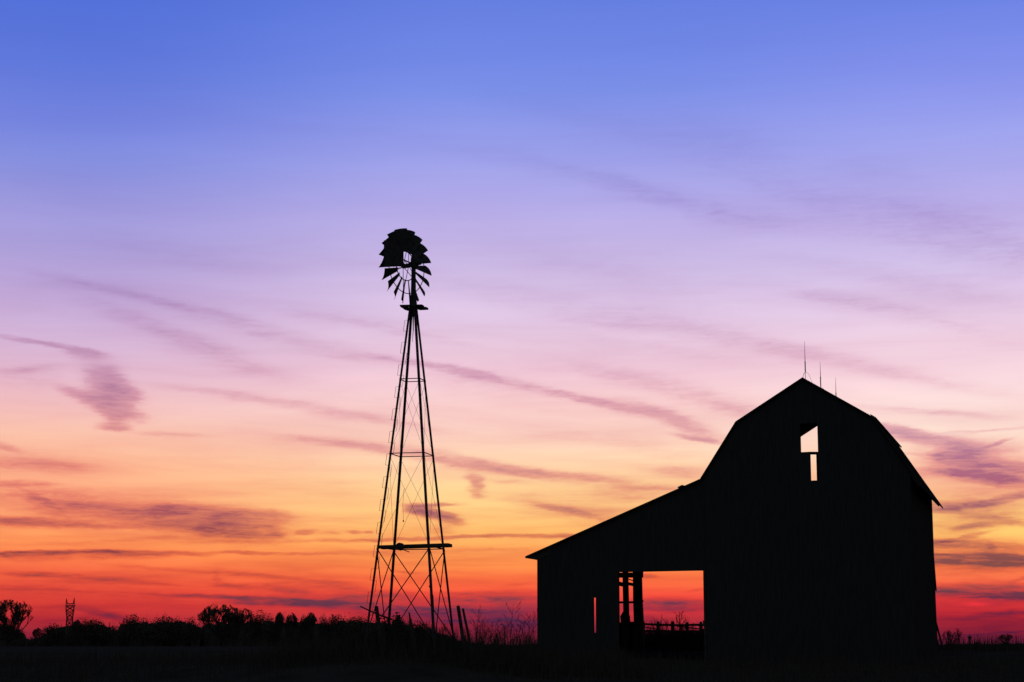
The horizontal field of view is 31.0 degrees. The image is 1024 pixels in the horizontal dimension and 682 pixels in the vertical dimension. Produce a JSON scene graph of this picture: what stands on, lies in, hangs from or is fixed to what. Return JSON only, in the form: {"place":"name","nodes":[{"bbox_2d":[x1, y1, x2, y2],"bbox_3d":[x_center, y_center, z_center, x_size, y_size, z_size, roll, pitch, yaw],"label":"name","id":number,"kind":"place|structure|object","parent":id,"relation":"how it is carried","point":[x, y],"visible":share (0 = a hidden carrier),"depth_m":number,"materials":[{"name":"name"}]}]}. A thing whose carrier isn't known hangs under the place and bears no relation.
{"place":"outdoors","nodes":[
{"label":"outdoors","id":0,"kind":"place"},
{"bbox_2d":[0,624,1023,681],"bbox_3d":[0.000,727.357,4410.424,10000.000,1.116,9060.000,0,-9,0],"label":"ground","id":1,"kind":"structure","parent":0,"point":[380,674],"depth_m":59.42,"materials":[{"name":"black plant"}]},
{"bbox_2d":[0,599,32,646],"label":"tree","id":2,"kind":"object","parent":1,"relation":"on","point":[8,634],"visible":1,"depth_m":256.35,"materials":[{"name":"black plant"}]},
{"bbox_2d":[32,627,42,646],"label":"tree","id":3,"kind":"object","parent":1,"relation":"on","point":[36,632],"visible":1,"depth_m":424.40,"materials":[{"name":"black plant"}]},
{"bbox_2d":[41,623,69,645],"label":"tree","id":4,"kind":"object","parent":1,"relation":"on","point":[51,634],"visible":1,"depth_m":590.30,"materials":[{"name":"black plant"}]},
{"bbox_2d":[65,598,74,625],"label":"pylon","id":5,"kind":"object","parent":1,"relation":"on","point":[70,614],"visible":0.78,"depth_m":989.09,"materials":[{"name":"metal"}]},
{"bbox_2d":[71,619,81,645],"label":"tree","id":6,"kind":"object","parent":1,"relation":"on","point":[76,623],"visible":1,"depth_m":592.37,"materials":[{"name":"black plant"}]},
{"bbox_2d":[77,618,91,645],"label":"tree","id":7,"kind":"object","parent":1,"relation":"on","point":[83,625],"visible":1,"depth_m":592.71,"materials":[{"name":"black plant"}]},
{"bbox_2d":[77,619,117,645],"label":"tree","id":8,"kind":"object","parent":1,"relation":"on","point":[107,635],"visible":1,"depth_m":591.31,"materials":[{"name":"black plant"}]},
{"bbox_2d":[115,614,146,645],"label":"tree","id":9,"kind":"object","parent":1,"relation":"on","point":[130,625],"visible":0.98,"depth_m":591.54,"materials":[{"name":"black plant"}]},
{"bbox_2d":[137,616,176,645],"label":"tree","id":10,"kind":"object","parent":1,"relation":"on","point":[156,635],"visible":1,"depth_m":591.85,"materials":[{"name":"black plant"}]},
{"bbox_2d":[162,618,192,645],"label":"tree","id":11,"kind":"object","parent":1,"relation":"on","point":[177,634],"visible":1,"depth_m":592.31,"materials":[{"name":"black plant"}]},
{"bbox_2d":[182,617,201,645],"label":"tree","id":12,"kind":"object","parent":1,"relation":"on","point":[194,633],"visible":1,"depth_m":592.18,"materials":[{"name":"black plant"}]},
{"bbox_2d":[197,604,242,645],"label":"tree","id":13,"kind":"object","parent":1,"relation":"on","point":[204,616],"visible":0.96,"depth_m":551.63,"materials":[{"name":"black plant"}]},
{"bbox_2d":[221,608,255,645],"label":"tree","id":14,"kind":"object","parent":1,"relation":"on","point":[246,616],"visible":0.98,"depth_m":552.63,"materials":[{"name":"black plant"}]},
{"bbox_2d":[0,612,479,645],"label":"distant woods","id":15,"kind":"object","parent":1,"relation":"on","point":[203,640],"visible":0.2,"depth_m":608.32,"materials":[{"name":"black plant"}]},
{"bbox_2d":[248,610,271,645],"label":"tree","id":16,"kind":"object","parent":1,"relation":"on","point":[257,631],"visible":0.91,"depth_m":572.09,"materials":[{"name":"black plant"}]},
{"bbox_2d":[262,613,278,645],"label":"tree","id":17,"kind":"object","parent":1,"relation":"on","point":[272,629],"visible":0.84,"depth_m":582.58,"materials":[{"name":"black plant"}]},
{"bbox_2d":[274,612,284,644],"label":"tree","id":18,"kind":"object","parent":1,"relation":"on","point":[279,619],"visible":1,"depth_m":582.71,"materials":[{"name":"black plant"}]},
{"bbox_2d":[284,612,297,644],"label":"tree","id":19,"kind":"object","parent":1,"relation":"on","point":[292,621],"visible":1,"depth_m":582.68,"materials":[{"name":"black plant"}]},
{"bbox_2d":[298,615,310,645],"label":"tree","id":20,"kind":"object","parent":1,"relation":"on","point":[303,629],"visible":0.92,"depth_m":582.67,"materials":[{"name":"black plant"}]},
{"bbox_2d":[303,612,316,643],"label":"tree","id":21,"kind":"object","parent":1,"relation":"on","point":[310,622],"visible":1,"depth_m":582.35,"materials":[{"name":"black plant"}]},
{"bbox_2d":[316,614,337,643],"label":"tree","id":22,"kind":"object","parent":1,"relation":"on","point":[323,626],"visible":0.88,"depth_m":582.42,"materials":[{"name":"black plant"}]},
{"bbox_2d":[329,613,352,643],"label":"tree","id":23,"kind":"object","parent":1,"relation":"on","point":[338,624],"visible":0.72,"depth_m":581.58,"materials":[{"name":"black plant"}]},
{"bbox_2d":[346,616,366,636],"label":"tree","id":24,"kind":"object","parent":1,"relation":"on","point":[358,621],"visible":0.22,"depth_m":583.09,"materials":[{"name":"black plant"}]},
{"bbox_2d":[374,606,387,647],"bbox_3d":[-4.142,9.399,59.659,0.616,1.693,0.266,0,-9,0],"label":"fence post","id":25,"kind":"object","parent":1,"relation":"on","point":[379,628],"visible":0.58,"depth_m":59.64,"materials":[{"name":"black wood"}]},
{"bbox_2d":[360,606,390,619],"bbox_3d":[-4.401,8.801,59.815,1.313,0.445,0.065,9,-13,-43],"label":"wooden pole","id":26,"kind":"object","parent":25,"relation":"on","point":[379,614],"visible":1,"depth_m":59.91,"materials":[{"name":"black wood"}]},
{"bbox_2d":[368,617,395,646],"bbox_3d":[-4.116,9.671,60.602,1.211,1.459,0.900,0,-9,0],"label":"brush heap","id":27,"kind":"object","parent":1,"relation":"on","point":[375,630],"visible":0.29,"depth_m":60.52,"materials":[{"name":"black plant"}]},
{"bbox_2d":[390,612,419,649],"bbox_3d":[-3.464,9.567,59.802,0.969,1.667,0.841,-3,-10,16],"label":"brush heap","id":28,"kind":"object","parent":1,"relation":"on","point":[396,620],"visible":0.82,"depth_m":59.74,"materials":[{"name":"black plant"}]},
{"bbox_2d":[363,228,456,662],"bbox_3d":[-3.250,3.281,60.149,2.532,14.307,2.868,-2,-10,14],"label":"windmill","id":29,"kind":"object","parent":1,"relation":"on","point":[397,243],"visible":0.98,"depth_m":60.49,"materials":[{"name":"metal"}]},
{"bbox_2d":[409,612,416,649],"bbox_3d":[-3.144,9.465,59.475,0.336,1.483,0.221,-4,-10,22],"label":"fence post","id":30,"kind":"object","parent":1,"relation":"on","point":[411,625],"visible":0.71,"depth_m":59.44,"materials":[{"name":"black wood"}]},
{"bbox_2d":[407,620,438,651],"bbox_3d":[-2.918,9.787,60.388,1.340,1.319,1.266,0,-9,0],"label":"brush heap","id":31,"kind":"object","parent":1,"relation":"on","point":[417,630],"visible":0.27,"depth_m":60.23,"materials":[{"name":"black plant"}]},
{"bbox_2d":[456,605,464,657],"bbox_3d":[-1.592,9.436,59.254,0.390,1.905,0.124,0,-9,0],"label":"fence post","id":32,"kind":"object","parent":1,"relation":"on","point":[460,623],"visible":0.78,"depth_m":59.26,"materials":[{"name":"black wood"}]},
{"bbox_2d":[462,608,474,663],"bbox_3d":[-1.382,9.498,59.244,0.460,1.852,0.100,0,-9,0],"label":"fence post","id":33,"kind":"object","parent":1,"relation":"on","point":[466,625],"visible":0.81,"depth_m":59.26,"materials":[{"name":"black wood"}]},
{"bbox_2d":[464,608,490,642],"bbox_3d":[-1.182,9.676,61.264,0.855,1.843,0.643,-6,-11,32],"label":"dead weed","id":34,"kind":"object","parent":1,"relation":"on","point":[477,624],"visible":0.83,"depth_m":61.25,"materials":[{"name":"black plant"}]},
{"bbox_2d":[488,621,502,643],"bbox_3d":[-0.553,10.315,63.208,0.546,1.565,0.519,0,-9,0],"label":"dead weed","id":35,"kind":"object","parent":1,"relation":"on","point":[495,631],"visible":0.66,"depth_m":63.24,"materials":[{"name":"black plant"}]},
{"bbox_2d":[500,621,515,654],"bbox_3d":[-0.126,10.015,61.188,0.542,1.578,0.648,0,-9,0],"label":"dead weed","id":36,"kind":"object","parent":1,"relation":"on","point":[507,632],"visible":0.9,"depth_m":61.27,"materials":[{"name":"black plant"}]},
{"bbox_2d":[499,601,520,640],"bbox_3d":[-0.104,9.857,62.190,0.849,2.266,0.770,0,-9,0],"label":"dead weed","id":37,"kind":"object","parent":1,"relation":"on","point":[511,619],"visible":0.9,"depth_m":62.32,"materials":[{"name":"black plant"}]},
{"bbox_2d":[509,623,524,649],"bbox_3d":[0.222,10.247,62.204,0.679,1.587,0.589,0,-9,0],"label":"dead weed","id":38,"kind":"object","parent":1,"relation":"on","point":[518,634],"visible":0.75,"depth_m":62.23,"materials":[{"name":"black plant"}]},
{"bbox_2d":[517,615,531,653],"bbox_3d":[0.411,10.286,63.129,0.699,1.923,0.782,0,-9,0],"label":"dead weed","id":39,"kind":"object","parent":1,"relation":"on","point":[524,629],"visible":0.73,"depth_m":63.22,"materials":[{"name":"black plant"}]},
{"bbox_2d":[520,610,538,646],"bbox_3d":[0.627,10.432,64.270,0.638,2.107,0.913,-5,-10,26],"label":"dead weed","id":40,"kind":"object","parent":1,"relation":"on","point":[529,626],"visible":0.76,"depth_m":64.25,"materials":[{"name":"black plant"}]},
{"bbox_2d":[523,608,545,640],"bbox_3d":[0.713,9.897,61.186,0.776,2.090,0.857,-6,-11,34],"label":"dead weed","id":41,"kind":"object","parent":1,"relation":"on","point":[533,626],"visible":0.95,"depth_m":61.26,"materials":[{"name":"black plant"}]},
{"bbox_2d":[382,615,703,675],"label":"weeds","id":42,"kind":"object","parent":1,"relation":"on","point":[476,640],"visible":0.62,"depth_m":59.56,"materials":[{"name":"black plant"}]},
{"bbox_2d":[630,621,703,632],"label":"fence","id":43,"kind":"object","parent":1,"relation":"on","point":[700,624],"visible":0.23,"depth_m":90.79,"materials":[{"name":"black wood"}]},
{"bbox_2d":[674,611,686,632],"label":"dead weed","id":44,"kind":"object","parent":1,"relation":"on","point":[679,619],"visible":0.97,"depth_m":89.95,"materials":[{"name":"black plant"}]},
{"bbox_2d":[525,341,942,664],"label":"barn","id":45,"kind":"structure","parent":1,"relation":"on","point":[770,538],"depth_m":74.27,"materials":[{"name":"black wood"}]},
{"bbox_2d":[484,643,1022,646],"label":"horizon scrub","id":46,"kind":"object","parent":1,"relation":"on","point":[943,645],"visible":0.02,"depth_m":473.53,"materials":[{"name":"black plant"}]},
{"bbox_2d":[933,615,943,649],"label":"prop timber","id":47,"kind":"object","parent":1,"relation":"on","point":[936,624],"visible":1,"depth_m":79.49,"materials":[{"name":"black wood"}]},
{"bbox_2d":[942,629,960,648],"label":"bush","id":48,"kind":"object","parent":1,"relation":"on","point":[949,633],"visible":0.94,"depth_m":90.72,"materials":[{"name":"black plant"}]},
{"bbox_2d":[998,633,1012,644],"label":"tree","id":49,"kind":"object","parent":1,"relation":"on","point":[1008,637],"visible":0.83,"depth_m":394.36,"materials":[{"name":"black plant"}]},
{"bbox_2d":[0,0,1023,644],"label":"sky","id":50,"kind":"structure","parent":0,"point":[635,220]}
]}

